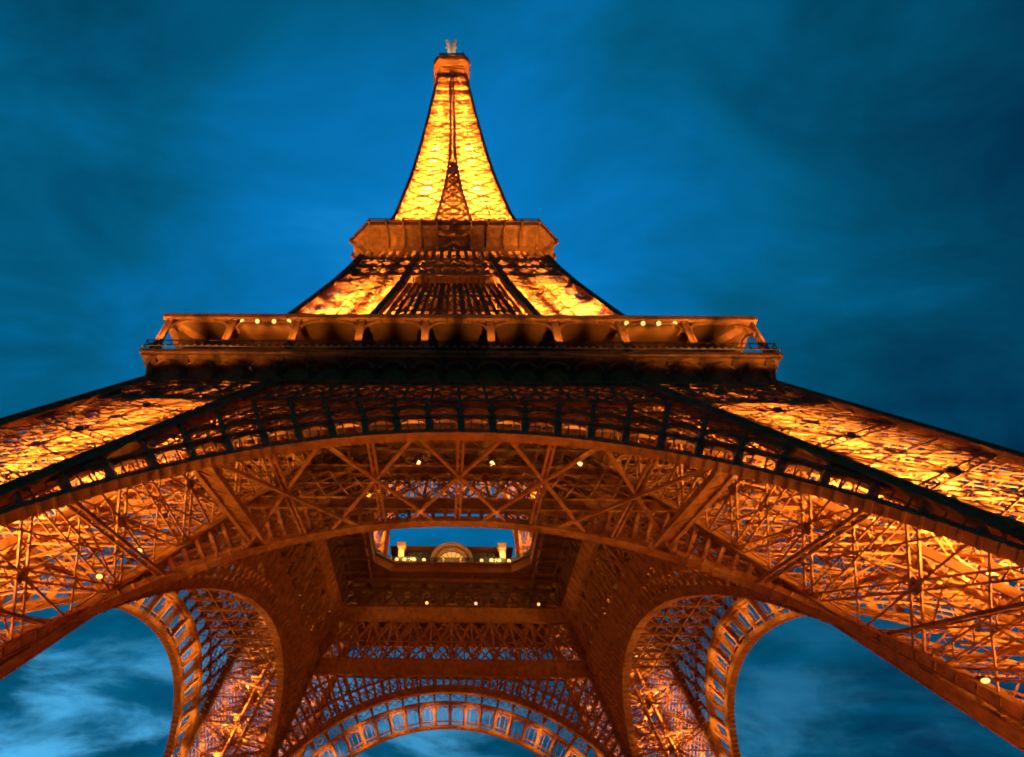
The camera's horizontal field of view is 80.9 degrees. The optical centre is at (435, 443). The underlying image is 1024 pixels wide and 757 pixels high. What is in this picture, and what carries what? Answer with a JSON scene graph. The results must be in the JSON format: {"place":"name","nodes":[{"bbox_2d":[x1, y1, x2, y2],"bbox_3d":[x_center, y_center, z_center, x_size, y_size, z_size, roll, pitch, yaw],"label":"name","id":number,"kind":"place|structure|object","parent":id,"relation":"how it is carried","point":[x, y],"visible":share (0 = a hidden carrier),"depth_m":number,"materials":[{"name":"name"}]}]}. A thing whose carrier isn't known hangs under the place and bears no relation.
{"place":"outdoors","nodes":[
{"label":"outdoors","id":0,"kind":"place"},
{"bbox_2d":[0,39,1023,756],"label":"iron tower","id":1,"kind":"structure","parent":0,"point":[450,345],"depth_m":69.91,"materials":[{"name":"brown metal"}]},
{"bbox_2d":[95,572,103,578],"bbox_3d":[-29.334,11.476,51.928,0.693,0.516,0.570,27,-80,-26],"label":"projector","id":2,"kind":"object","parent":1,"relation":"attached to","point":[99,575],"visible":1,"depth_m":51.75,"materials":[{"name":"yellow glass"}]},
{"bbox_2d":[384,530,519,561],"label":"arched pavilion","id":3,"kind":"structure","parent":1,"relation":"attached to","point":[451,549],"depth_m":115.38,"materials":[{"name":"brown metal"}]},
{"bbox_2d":[977,674,990,683],"bbox_3d":[38.458,16.446,41.678,0.693,0.516,0.570,-33,-77,33],"label":"projector","id":4,"kind":"object","parent":1,"relation":"attached to","point":[984,679],"visible":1,"depth_m":41.54,"materials":[{"name":"yellow glass"}]},
{"bbox_2d":[0,0,1023,756],"label":"sky","id":5,"kind":"structure","parent":0,"point":[845,177],"materials":[{"name":"blue"}]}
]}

